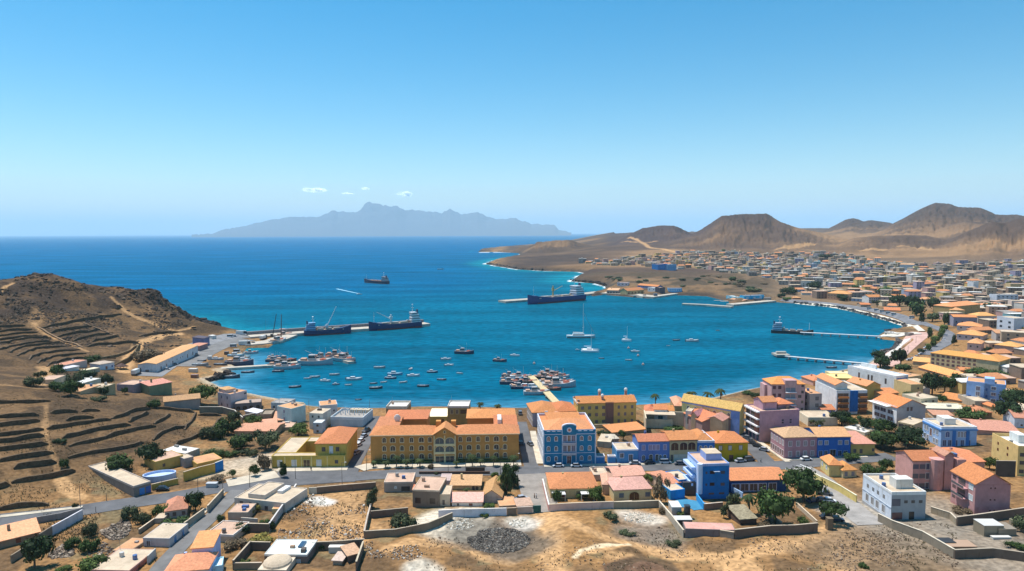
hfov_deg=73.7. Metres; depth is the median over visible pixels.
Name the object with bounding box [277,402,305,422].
house
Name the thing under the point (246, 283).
sea
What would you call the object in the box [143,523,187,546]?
house
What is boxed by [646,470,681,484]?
house
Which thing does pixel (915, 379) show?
town house
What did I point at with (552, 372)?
red fishing boat
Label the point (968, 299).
town house
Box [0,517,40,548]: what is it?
house
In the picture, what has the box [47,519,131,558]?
stone scree
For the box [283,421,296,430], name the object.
house
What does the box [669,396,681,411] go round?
house
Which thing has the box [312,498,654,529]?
white debris
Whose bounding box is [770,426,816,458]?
house
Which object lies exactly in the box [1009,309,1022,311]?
town house
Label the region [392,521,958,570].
rubble
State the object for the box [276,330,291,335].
red fishing boat
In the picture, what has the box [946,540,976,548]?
soil heap
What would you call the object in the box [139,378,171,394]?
house
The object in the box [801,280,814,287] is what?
town house
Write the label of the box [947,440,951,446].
window
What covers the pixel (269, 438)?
tree
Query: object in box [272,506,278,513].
outhouse
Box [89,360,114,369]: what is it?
house
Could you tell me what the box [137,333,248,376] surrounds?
road
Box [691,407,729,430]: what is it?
house
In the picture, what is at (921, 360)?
house
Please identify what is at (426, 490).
house
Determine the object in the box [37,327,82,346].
dirt path
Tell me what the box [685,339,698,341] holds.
motor boat
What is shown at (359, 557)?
wall
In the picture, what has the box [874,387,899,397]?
house
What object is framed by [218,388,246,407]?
house
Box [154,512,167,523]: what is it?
house
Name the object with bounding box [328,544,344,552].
garden shed
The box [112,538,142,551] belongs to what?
house
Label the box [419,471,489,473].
fence
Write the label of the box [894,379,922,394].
house
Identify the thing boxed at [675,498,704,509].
patio
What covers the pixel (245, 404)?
house
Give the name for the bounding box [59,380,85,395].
tree
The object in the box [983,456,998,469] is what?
tree
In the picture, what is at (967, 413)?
tree
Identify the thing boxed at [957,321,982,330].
house
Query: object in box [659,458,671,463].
parked car
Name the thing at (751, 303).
quay
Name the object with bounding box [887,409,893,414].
window
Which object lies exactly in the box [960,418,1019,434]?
house
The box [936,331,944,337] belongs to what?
tree
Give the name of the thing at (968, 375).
house
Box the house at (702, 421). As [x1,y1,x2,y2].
[683,408,730,431]
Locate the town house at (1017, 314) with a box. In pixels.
[1003,312,1020,316]
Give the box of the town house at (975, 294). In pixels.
[972,293,986,298]
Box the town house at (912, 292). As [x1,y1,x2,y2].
[904,289,920,297]
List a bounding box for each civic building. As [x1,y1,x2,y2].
[271,426,357,467]
[369,408,519,463]
[537,412,595,464]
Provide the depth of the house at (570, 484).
228.88 m
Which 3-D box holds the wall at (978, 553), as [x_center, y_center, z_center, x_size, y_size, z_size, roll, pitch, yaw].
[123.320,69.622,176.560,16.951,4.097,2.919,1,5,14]
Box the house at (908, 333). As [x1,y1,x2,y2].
[905,332,913,335]
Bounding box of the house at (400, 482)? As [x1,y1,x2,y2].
[384,472,415,491]
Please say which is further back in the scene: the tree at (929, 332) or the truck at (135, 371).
the tree at (929, 332)
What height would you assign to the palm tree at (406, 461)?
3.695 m
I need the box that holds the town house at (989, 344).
[984,341,1002,347]
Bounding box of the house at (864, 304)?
[856,303,870,306]
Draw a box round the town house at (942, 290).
[936,289,949,291]
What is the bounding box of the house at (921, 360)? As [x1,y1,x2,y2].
[912,356,929,364]
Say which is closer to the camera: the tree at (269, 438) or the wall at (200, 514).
the wall at (200, 514)
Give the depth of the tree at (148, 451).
254.78 m
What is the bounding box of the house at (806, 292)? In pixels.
[801,291,811,294]
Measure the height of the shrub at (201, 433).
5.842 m
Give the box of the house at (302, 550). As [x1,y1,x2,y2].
[264,531,317,562]
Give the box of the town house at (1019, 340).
[1010,337,1023,344]
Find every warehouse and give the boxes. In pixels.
[88,462,150,496]
[137,344,197,371]
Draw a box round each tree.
[20,533,56,567]
[48,363,66,374]
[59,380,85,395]
[78,369,97,377]
[84,354,101,362]
[98,373,114,382]
[104,452,134,469]
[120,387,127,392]
[134,441,165,460]
[183,490,204,510]
[188,383,217,403]
[226,469,235,475]
[243,414,262,422]
[248,464,260,473]
[251,429,280,448]
[256,454,271,468]
[279,461,286,475]
[287,422,309,435]
[364,486,377,509]
[392,455,401,466]
[401,459,410,466]
[415,458,423,467]
[467,454,476,466]
[477,458,484,465]
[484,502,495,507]
[490,455,497,466]
[500,469,512,495]
[502,463,510,474]
[506,464,519,486]
[508,455,517,466]
[552,488,561,502]
[587,485,603,501]
[618,430,625,440]
[644,474,652,482]
[650,394,659,403]
[652,473,670,501]
[703,392,714,396]
[714,388,725,398]
[720,503,728,515]
[726,492,740,504]
[729,276,736,280]
[740,493,756,508]
[745,287,761,290]
[754,485,797,523]
[778,465,827,501]
[779,286,797,293]
[806,280,822,287]
[809,419,825,426]
[817,253,831,257]
[819,501,849,517]
[828,410,850,425]
[839,295,848,300]
[841,452,860,459]
[843,414,863,423]
[859,416,875,427]
[867,428,881,446]
[869,349,891,367]
[870,418,892,431]
[873,429,899,448]
[875,286,892,293]
[878,458,894,470]
[886,420,896,432]
[888,294,904,305]
[890,347,908,363]
[891,425,929,447]
[892,363,911,371]
[901,294,923,310]
[908,301,926,314]
[916,347,925,352]
[918,312,925,321]
[919,371,942,394]
[925,295,942,308]
[925,312,941,321]
[925,343,931,350]
[927,327,933,338]
[930,335,940,341]
[930,339,937,346]
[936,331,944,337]
[938,394,947,402]
[939,324,948,329]
[939,375,957,392]
[941,312,949,324]
[950,373,965,377]
[951,334,957,343]
[954,405,988,419]
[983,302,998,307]
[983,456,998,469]
[992,398,1023,415]
[998,388,1023,403]
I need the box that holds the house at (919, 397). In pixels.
[902,392,937,401]
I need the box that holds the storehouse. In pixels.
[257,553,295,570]
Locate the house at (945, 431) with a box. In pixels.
[922,413,977,446]
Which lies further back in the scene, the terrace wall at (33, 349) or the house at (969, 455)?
the terrace wall at (33, 349)
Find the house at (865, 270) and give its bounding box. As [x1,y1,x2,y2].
[854,268,870,272]
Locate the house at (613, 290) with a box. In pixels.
[607,288,619,292]
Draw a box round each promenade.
[794,303,924,330]
[870,332,933,365]
[877,332,920,337]
[885,338,910,356]
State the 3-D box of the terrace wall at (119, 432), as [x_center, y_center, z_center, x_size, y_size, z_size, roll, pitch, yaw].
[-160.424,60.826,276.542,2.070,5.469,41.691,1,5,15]
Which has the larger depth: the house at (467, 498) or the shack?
the house at (467, 498)
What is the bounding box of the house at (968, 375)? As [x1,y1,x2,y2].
[959,373,975,377]
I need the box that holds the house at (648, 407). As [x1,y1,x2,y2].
[644,404,653,410]
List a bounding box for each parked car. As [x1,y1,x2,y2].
[155,485,169,490]
[515,494,526,497]
[552,462,563,466]
[571,462,581,466]
[629,460,640,464]
[644,459,655,464]
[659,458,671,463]
[674,460,684,464]
[734,457,746,462]
[742,435,752,439]
[743,455,755,461]
[752,443,761,447]
[758,446,769,451]
[800,456,811,460]
[806,497,817,502]
[816,496,824,501]
[819,512,830,518]
[823,496,836,502]
[833,515,844,521]
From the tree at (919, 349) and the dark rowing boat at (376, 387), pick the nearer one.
the dark rowing boat at (376, 387)
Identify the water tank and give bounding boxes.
[684,504,690,514]
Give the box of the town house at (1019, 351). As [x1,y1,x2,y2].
[1014,347,1023,355]
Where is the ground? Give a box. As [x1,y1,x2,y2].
[0,203,1023,570]
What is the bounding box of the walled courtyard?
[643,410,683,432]
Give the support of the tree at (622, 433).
on the ground
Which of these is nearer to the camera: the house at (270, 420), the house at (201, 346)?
the house at (270, 420)
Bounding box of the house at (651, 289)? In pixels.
[648,287,654,291]
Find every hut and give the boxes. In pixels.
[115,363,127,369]
[191,374,198,377]
[331,551,345,564]
[973,519,1003,536]
[998,522,1016,535]
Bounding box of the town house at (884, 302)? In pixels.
[879,300,891,305]
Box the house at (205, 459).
[191,451,221,467]
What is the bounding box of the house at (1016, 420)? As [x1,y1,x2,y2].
[1003,409,1023,427]
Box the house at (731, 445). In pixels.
[706,430,748,460]
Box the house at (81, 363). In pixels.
[54,359,86,367]
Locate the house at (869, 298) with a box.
[862,294,880,302]
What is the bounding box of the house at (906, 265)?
[900,263,914,269]
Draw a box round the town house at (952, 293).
[951,292,967,295]
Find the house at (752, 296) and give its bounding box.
[740,294,763,298]
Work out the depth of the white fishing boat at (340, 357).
490.72 m
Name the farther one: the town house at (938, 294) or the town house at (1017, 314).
the town house at (938, 294)
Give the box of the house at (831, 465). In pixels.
[820,454,843,476]
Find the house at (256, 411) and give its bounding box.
[244,408,262,416]
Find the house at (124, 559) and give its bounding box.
[91,540,152,570]
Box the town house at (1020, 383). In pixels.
[1018,379,1023,388]
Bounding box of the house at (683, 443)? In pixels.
[661,428,697,461]
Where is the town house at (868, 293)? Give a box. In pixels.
[861,291,871,294]
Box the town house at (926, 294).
[921,292,932,296]
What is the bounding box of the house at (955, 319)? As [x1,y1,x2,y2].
[948,313,977,325]
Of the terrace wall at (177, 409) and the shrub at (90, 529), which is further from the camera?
the terrace wall at (177, 409)
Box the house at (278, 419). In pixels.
[273,411,283,421]
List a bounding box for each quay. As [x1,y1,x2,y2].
[245,335,297,345]
[601,292,652,297]
[645,293,677,298]
[726,300,775,305]
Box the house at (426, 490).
[412,476,446,507]
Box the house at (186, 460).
[180,454,193,467]
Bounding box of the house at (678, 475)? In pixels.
[665,470,686,486]
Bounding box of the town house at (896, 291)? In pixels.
[892,289,899,293]
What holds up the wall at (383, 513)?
on the ground
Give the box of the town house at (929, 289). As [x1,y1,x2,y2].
[922,287,935,292]
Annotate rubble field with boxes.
[467,527,530,553]
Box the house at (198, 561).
[164,551,218,570]
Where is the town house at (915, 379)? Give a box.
[908,378,929,387]
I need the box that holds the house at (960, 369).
[955,367,970,373]
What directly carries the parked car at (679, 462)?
on the pavement at (605, 464)
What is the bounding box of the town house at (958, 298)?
[955,296,968,300]
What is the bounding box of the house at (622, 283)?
[617,282,628,285]
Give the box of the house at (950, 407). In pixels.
[919,402,961,412]
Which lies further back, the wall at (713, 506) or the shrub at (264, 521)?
the wall at (713, 506)
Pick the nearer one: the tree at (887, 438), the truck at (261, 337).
the tree at (887, 438)
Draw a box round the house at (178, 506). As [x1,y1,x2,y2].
[164,496,188,517]
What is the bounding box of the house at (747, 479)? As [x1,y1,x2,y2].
[729,467,785,492]
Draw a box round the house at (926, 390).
[923,386,929,394]
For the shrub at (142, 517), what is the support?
on the ground
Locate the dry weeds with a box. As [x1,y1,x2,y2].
[0,287,956,570]
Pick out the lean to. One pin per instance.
(525, 501)
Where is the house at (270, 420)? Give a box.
[261,418,276,421]
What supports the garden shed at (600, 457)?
on the ground
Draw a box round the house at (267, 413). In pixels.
[260,408,274,418]
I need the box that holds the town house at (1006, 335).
[1000,330,1023,341]
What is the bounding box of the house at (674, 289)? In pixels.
[667,288,681,291]
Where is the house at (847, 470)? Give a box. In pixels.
[839,460,857,477]
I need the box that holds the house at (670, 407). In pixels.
[667,405,674,411]
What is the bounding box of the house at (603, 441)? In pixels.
[597,433,611,447]
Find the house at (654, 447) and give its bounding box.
[632,431,669,462]
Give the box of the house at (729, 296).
[726,295,743,298]
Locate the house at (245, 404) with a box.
[235,398,261,409]
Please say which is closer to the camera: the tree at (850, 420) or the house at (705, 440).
the house at (705, 440)
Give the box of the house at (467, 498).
[451,492,483,505]
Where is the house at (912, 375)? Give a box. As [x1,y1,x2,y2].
[898,371,920,378]
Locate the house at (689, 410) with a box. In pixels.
[685,407,693,428]
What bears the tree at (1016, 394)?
on the ground
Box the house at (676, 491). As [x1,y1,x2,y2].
[663,483,684,499]
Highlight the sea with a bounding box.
[0,233,901,407]
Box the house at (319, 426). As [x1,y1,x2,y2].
[313,420,325,432]
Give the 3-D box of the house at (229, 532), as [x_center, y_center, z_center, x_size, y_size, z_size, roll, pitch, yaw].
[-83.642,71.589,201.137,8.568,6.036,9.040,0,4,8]
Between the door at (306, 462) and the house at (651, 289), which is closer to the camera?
the door at (306, 462)
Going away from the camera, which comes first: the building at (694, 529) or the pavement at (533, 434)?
the building at (694, 529)
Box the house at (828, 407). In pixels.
[818,404,835,411]
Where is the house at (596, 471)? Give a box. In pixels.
[589,466,606,480]
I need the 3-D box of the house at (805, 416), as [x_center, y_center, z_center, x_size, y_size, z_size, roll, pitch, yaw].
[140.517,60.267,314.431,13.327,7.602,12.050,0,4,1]
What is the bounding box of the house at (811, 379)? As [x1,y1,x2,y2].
[801,374,816,385]
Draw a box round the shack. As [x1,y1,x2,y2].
[727,504,757,524]
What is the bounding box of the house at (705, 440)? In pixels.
[690,428,714,451]
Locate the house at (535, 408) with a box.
[526,400,576,426]
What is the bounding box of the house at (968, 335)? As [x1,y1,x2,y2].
[956,330,987,339]
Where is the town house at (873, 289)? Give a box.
[870,287,877,292]
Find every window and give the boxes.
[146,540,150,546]
[291,460,296,466]
[316,460,321,465]
[390,437,395,442]
[401,486,409,490]
[415,498,420,502]
[430,498,434,503]
[466,436,471,441]
[466,444,471,449]
[818,450,822,456]
[865,492,868,501]
[875,499,878,508]
[881,504,884,513]
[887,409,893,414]
[913,464,918,468]
[920,464,925,468]
[945,431,949,437]
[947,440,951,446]
[968,482,973,490]
[968,493,972,501]
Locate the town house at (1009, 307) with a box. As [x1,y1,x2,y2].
[991,304,1011,309]
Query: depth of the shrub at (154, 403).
325.74 m
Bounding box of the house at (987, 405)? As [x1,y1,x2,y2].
[982,402,995,409]
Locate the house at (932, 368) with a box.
[918,363,966,375]
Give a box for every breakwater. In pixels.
[247,319,429,338]
[498,291,595,302]
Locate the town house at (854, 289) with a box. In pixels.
[846,288,859,290]
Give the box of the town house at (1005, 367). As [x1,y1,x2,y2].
[1000,364,1008,373]
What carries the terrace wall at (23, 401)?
on the ground
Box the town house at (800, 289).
[795,288,804,291]
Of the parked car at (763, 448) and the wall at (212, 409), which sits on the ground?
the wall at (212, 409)
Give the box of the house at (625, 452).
[612,436,637,462]
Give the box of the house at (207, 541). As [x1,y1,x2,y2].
[190,529,221,556]
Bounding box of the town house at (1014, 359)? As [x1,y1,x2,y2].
[999,354,1020,362]
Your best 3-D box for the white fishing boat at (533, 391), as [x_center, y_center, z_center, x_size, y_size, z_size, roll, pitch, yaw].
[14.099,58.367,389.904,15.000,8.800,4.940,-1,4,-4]
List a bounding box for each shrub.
[20,535,47,547]
[22,376,44,385]
[32,371,47,376]
[48,381,62,390]
[52,438,66,442]
[54,564,73,570]
[58,458,68,467]
[63,536,81,549]
[64,371,85,380]
[75,553,110,570]
[77,537,101,552]
[81,521,98,537]
[89,395,106,401]
[98,384,109,393]
[120,505,140,520]
[130,347,164,361]
[132,512,152,523]
[146,398,161,407]
[151,503,169,516]
[158,515,188,525]
[198,425,215,438]
[201,426,222,437]
[203,448,226,456]
[205,474,225,482]
[210,426,226,438]
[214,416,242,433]
[216,513,225,520]
[221,537,248,551]
[223,450,239,457]
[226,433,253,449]
[227,410,241,421]
[233,521,250,532]
[239,448,259,455]
[248,531,275,541]
[253,504,261,512]
[258,518,269,522]
[267,520,275,529]
[388,511,418,528]
[575,493,588,498]
[596,429,610,434]
[602,510,618,520]
[618,529,635,536]
[658,507,667,513]
[663,425,684,430]
[665,539,681,547]
[741,390,752,394]
[750,392,759,396]
[757,519,776,525]
[797,515,809,523]
[857,562,869,569]
[859,462,886,472]
[951,505,972,514]
[961,367,1010,374]
[1003,540,1023,550]
[1010,514,1023,529]
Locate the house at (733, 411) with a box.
[681,393,744,434]
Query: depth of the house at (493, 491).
223.77 m
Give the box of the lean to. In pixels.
[513,497,532,506]
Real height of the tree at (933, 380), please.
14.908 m
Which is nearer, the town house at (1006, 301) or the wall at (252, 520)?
the wall at (252, 520)
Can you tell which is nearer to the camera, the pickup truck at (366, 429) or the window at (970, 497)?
the window at (970, 497)
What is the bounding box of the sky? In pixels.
[0,0,1023,235]
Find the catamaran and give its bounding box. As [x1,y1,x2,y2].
[581,346,598,351]
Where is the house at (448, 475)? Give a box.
[441,473,451,484]
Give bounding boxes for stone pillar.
[825,516,833,529]
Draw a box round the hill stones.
[0,281,182,347]
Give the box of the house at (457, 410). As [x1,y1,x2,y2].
[447,396,470,424]
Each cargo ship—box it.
[304,306,350,335]
[364,272,389,283]
[369,304,421,330]
[527,278,585,303]
[771,319,813,334]
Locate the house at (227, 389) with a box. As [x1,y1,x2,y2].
[218,386,235,392]
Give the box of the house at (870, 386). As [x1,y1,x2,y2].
[847,376,880,398]
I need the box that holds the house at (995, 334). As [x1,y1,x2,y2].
[991,329,999,340]
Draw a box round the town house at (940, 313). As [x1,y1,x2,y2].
[938,312,962,319]
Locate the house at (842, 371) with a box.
[825,370,847,373]
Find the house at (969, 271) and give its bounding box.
[962,270,981,273]
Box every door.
[303,459,309,466]
[567,456,571,463]
[571,435,575,441]
[830,449,835,456]
[892,512,901,519]
[909,512,913,518]
[958,476,965,486]
[958,487,964,496]
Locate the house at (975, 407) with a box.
[963,403,992,418]
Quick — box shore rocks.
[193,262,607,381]
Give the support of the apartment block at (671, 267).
on the ground
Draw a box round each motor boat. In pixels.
[211,357,223,359]
[345,376,361,379]
[407,373,419,376]
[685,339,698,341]
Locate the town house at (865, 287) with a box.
[861,285,873,289]
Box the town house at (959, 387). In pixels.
[949,378,966,393]
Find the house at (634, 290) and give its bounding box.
[620,287,643,294]
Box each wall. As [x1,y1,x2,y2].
[0,324,25,326]
[0,328,31,331]
[0,331,37,335]
[0,335,41,339]
[0,336,51,343]
[0,340,59,349]
[0,399,50,403]
[0,412,38,417]
[0,418,39,426]
[0,427,43,435]
[0,432,44,442]
[0,441,48,450]
[0,450,53,461]
[0,481,9,488]
[0,501,48,510]
[8,342,64,352]
[10,548,22,562]
[11,469,75,483]
[13,459,56,469]
[16,345,71,355]
[28,349,79,359]
[37,353,86,363]
[37,507,81,522]
[38,526,52,537]
[40,313,121,327]
[46,356,115,366]
[46,418,110,429]
[50,325,91,332]
[50,409,77,413]
[52,509,82,534]
[57,329,99,336]
[61,423,130,438]
[66,415,93,420]
[67,441,143,458]
[68,425,155,446]
[72,332,112,341]
[81,408,99,411]
[82,322,118,336]
[87,340,138,346]
[92,335,119,341]
[101,344,139,358]
[111,407,150,418]
[114,345,139,365]
[128,411,148,422]
[138,518,153,533]
[139,331,177,336]
[147,548,155,563]
[151,478,177,489]
[152,425,186,440]
[153,413,170,423]
[156,406,194,412]
[174,433,199,444]
[183,412,196,429]
[183,463,214,480]
[183,508,204,526]
[198,413,220,415]
[199,406,242,423]
[207,489,223,512]
[215,460,223,472]
[232,541,250,569]
[233,562,261,569]
[241,517,257,522]
[247,523,268,532]
[251,541,270,550]
[269,484,296,531]
[309,487,316,493]
[312,538,362,550]
[317,482,375,493]
[355,541,363,570]
[363,504,371,538]
[365,512,452,538]
[371,507,407,517]
[438,508,506,517]
[507,507,516,514]
[517,506,532,513]
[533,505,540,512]
[542,479,549,510]
[549,501,613,511]
[594,424,604,427]
[614,500,658,508]
[659,500,683,537]
[696,493,704,509]
[704,502,722,509]
[720,529,733,538]
[732,487,742,497]
[734,522,817,538]
[763,514,781,524]
[796,502,817,522]
[813,473,821,480]
[822,477,856,501]
[842,423,871,431]
[878,513,954,557]
[931,506,955,524]
[954,547,1023,561]
[956,507,1023,525]
[995,460,1015,476]
[1009,518,1023,532]
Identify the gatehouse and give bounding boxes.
[607,454,615,462]
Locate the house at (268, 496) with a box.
[234,481,307,512]
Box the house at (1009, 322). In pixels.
[996,313,1023,330]
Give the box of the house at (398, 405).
[386,401,410,413]
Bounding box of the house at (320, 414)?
[309,402,330,428]
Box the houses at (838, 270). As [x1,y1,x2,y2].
[579,249,1023,292]
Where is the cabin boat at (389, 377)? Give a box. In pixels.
[384,375,396,378]
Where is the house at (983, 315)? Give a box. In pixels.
[968,312,996,322]
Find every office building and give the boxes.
[862,473,925,519]
[867,392,926,425]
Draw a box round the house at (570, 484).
[545,472,597,500]
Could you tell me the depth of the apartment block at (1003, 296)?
824.44 m
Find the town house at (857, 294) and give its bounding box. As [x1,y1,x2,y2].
[849,291,865,297]
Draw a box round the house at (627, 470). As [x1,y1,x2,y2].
[606,464,645,476]
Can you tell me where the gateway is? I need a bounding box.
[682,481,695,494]
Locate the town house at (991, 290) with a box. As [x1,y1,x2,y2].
[986,287,996,294]
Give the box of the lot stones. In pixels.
[279,494,422,560]
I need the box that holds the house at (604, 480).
[600,472,612,494]
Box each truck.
[131,368,141,374]
[236,330,246,334]
[238,341,250,344]
[259,335,266,339]
[362,427,370,432]
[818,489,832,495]
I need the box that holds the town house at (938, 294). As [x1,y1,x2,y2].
[936,292,949,296]
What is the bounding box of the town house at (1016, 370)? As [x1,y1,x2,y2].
[1009,363,1023,378]
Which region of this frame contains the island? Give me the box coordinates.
[192,202,570,236]
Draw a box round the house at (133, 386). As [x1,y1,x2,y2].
[117,380,147,392]
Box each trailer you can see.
[205,482,217,487]
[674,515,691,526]
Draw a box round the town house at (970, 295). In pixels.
[960,294,973,297]
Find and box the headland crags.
[2,272,196,331]
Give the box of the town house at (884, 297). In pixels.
[881,296,897,304]
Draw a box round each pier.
[221,357,354,369]
[528,375,558,401]
[682,303,733,307]
[771,351,860,364]
[800,332,880,338]
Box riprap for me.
[793,301,909,357]
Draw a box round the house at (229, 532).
[210,520,249,541]
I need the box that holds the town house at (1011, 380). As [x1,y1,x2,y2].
[1001,374,1016,383]
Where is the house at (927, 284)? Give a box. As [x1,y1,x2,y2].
[909,282,935,286]
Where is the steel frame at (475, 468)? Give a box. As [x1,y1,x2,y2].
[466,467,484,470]
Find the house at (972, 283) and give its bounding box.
[967,281,978,287]
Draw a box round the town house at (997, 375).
[976,372,1006,385]
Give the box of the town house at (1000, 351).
[986,349,1011,355]
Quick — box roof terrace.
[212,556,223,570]
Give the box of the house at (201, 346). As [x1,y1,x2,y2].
[194,343,207,350]
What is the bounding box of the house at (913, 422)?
[898,416,922,428]
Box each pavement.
[0,506,82,517]
[225,471,278,486]
[275,466,348,471]
[355,460,520,470]
[530,431,542,463]
[544,462,673,466]
[757,441,790,461]
[783,455,867,460]
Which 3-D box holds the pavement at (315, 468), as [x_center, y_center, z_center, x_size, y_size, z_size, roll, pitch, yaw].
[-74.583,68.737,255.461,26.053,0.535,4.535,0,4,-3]
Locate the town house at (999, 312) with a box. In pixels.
[995,310,1016,317]
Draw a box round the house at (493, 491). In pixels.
[483,475,503,502]
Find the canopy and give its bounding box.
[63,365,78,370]
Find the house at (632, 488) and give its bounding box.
[607,475,651,500]
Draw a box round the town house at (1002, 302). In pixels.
[989,300,1004,303]
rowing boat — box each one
[192,363,208,365]
[214,363,226,365]
[224,374,239,378]
[241,370,254,372]
[369,386,382,388]
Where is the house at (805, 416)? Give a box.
[799,410,837,425]
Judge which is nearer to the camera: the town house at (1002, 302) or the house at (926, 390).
the house at (926, 390)
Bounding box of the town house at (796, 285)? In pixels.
[788,284,800,287]
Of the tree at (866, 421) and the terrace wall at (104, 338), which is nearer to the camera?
the tree at (866, 421)
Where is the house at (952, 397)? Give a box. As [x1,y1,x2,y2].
[942,392,961,402]
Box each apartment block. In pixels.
[573,388,636,424]
[652,263,666,269]
[665,264,675,270]
[743,396,799,441]
[760,376,805,409]
[805,388,821,409]
[815,373,867,413]
[827,290,851,300]
[848,362,907,388]
[895,445,965,490]
[930,350,1010,370]
[933,301,979,314]
[949,307,964,314]
[950,461,1012,513]
[966,376,1005,403]
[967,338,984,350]
[989,293,1017,299]
[991,431,1023,475]
[994,341,1023,353]
[1005,283,1023,287]
[1008,300,1023,308]
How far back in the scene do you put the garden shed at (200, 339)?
539.78 m
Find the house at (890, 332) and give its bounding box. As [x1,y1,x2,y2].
[884,331,900,334]
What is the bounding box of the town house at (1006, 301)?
[998,299,1011,303]
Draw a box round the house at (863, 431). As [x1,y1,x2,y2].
[844,424,876,435]
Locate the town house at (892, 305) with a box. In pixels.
[887,303,897,306]
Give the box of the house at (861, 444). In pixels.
[848,431,875,455]
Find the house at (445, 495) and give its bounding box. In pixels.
[440,485,451,505]
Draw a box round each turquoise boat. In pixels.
[227,352,243,356]
[387,371,402,374]
[524,383,537,388]
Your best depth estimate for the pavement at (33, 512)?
215.21 m
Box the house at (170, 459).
[144,450,182,470]
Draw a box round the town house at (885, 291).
[880,289,891,295]
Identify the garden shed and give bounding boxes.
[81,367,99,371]
[192,335,209,344]
[328,544,344,552]
[340,542,361,562]
[596,453,604,463]
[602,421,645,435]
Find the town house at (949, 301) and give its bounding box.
[941,300,957,301]
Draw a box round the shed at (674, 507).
[668,501,681,515]
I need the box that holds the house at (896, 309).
[882,307,900,311]
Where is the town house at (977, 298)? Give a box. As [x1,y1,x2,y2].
[975,296,989,300]
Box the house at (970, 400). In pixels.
[958,394,990,406]
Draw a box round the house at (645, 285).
[638,283,662,287]
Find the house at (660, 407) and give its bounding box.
[651,404,667,418]
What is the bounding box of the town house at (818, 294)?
[812,290,827,298]
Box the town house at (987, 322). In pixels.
[978,318,996,327]
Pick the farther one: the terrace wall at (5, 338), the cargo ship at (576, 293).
the cargo ship at (576, 293)
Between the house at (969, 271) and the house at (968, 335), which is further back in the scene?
the house at (969, 271)
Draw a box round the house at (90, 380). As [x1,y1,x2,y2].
[78,376,100,384]
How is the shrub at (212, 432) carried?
on the ground
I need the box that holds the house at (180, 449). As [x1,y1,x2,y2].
[163,445,199,456]
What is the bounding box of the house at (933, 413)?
[927,409,953,417]
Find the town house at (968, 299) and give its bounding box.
[962,298,975,300]
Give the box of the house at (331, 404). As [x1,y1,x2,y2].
[319,399,336,415]
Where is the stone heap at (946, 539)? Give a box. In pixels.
[935,537,955,542]
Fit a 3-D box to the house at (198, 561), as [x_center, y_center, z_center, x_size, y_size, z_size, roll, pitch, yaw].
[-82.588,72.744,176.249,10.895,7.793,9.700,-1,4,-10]
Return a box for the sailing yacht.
[567,304,594,337]
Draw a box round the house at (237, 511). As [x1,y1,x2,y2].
[228,502,256,520]
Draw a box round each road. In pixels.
[0,453,895,524]
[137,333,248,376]
[149,490,244,570]
[178,338,254,366]
[274,467,358,484]
[347,416,379,470]
[516,473,558,513]
[518,422,538,468]
[740,431,780,466]
[780,299,953,354]
[789,466,881,524]
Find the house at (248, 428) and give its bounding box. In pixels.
[234,422,285,436]
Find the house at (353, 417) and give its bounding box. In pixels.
[330,407,372,426]
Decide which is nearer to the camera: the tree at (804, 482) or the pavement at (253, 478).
the tree at (804, 482)
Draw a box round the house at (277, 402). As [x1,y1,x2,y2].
[271,398,295,410]
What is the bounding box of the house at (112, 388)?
[94,382,115,394]
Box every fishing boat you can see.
[224,350,253,365]
[244,349,258,353]
[265,354,274,361]
[267,357,289,364]
[268,334,285,343]
[273,357,300,369]
[274,355,296,361]
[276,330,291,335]
[297,346,332,364]
[316,350,333,358]
[326,347,348,355]
[332,349,355,362]
[454,348,473,353]
[492,357,506,361]
[499,372,521,384]
[501,371,515,376]
[510,372,531,376]
[511,380,528,388]
[522,377,536,382]
[523,386,549,394]
[536,367,557,378]
[539,366,558,374]
[539,374,561,382]
[542,376,575,387]
[544,380,560,390]
[547,368,565,375]
[555,373,569,377]
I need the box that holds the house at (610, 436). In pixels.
[604,434,619,441]
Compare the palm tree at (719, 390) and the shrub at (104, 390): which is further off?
the palm tree at (719, 390)
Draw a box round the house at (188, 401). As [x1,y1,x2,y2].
[163,393,200,408]
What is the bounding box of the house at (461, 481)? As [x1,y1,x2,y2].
[450,473,482,489]
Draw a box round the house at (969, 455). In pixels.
[930,447,985,467]
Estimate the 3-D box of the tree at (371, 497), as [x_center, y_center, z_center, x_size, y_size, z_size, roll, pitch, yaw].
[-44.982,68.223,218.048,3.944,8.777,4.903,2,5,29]
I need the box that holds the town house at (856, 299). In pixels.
[851,297,861,301]
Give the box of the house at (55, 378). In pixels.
[42,375,65,383]
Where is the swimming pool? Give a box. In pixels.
[142,469,175,482]
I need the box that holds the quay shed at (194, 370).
[188,368,197,372]
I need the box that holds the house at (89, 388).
[72,383,100,394]
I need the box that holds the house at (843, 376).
[820,373,852,380]
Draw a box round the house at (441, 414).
[430,408,447,424]
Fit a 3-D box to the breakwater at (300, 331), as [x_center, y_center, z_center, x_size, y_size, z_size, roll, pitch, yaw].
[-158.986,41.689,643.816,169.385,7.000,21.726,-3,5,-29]
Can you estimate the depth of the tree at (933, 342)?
514.97 m
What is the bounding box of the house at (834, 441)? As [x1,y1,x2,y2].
[802,425,851,456]
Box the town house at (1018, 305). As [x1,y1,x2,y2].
[1014,302,1023,309]
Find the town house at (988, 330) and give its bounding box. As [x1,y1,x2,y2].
[966,326,992,333]
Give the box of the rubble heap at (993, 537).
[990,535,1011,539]
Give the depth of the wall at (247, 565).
179.86 m
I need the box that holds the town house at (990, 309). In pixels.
[986,305,1006,314]
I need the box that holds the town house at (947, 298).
[939,296,953,299]
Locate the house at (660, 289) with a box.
[655,287,664,292]
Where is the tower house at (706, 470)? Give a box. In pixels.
[683,448,729,498]

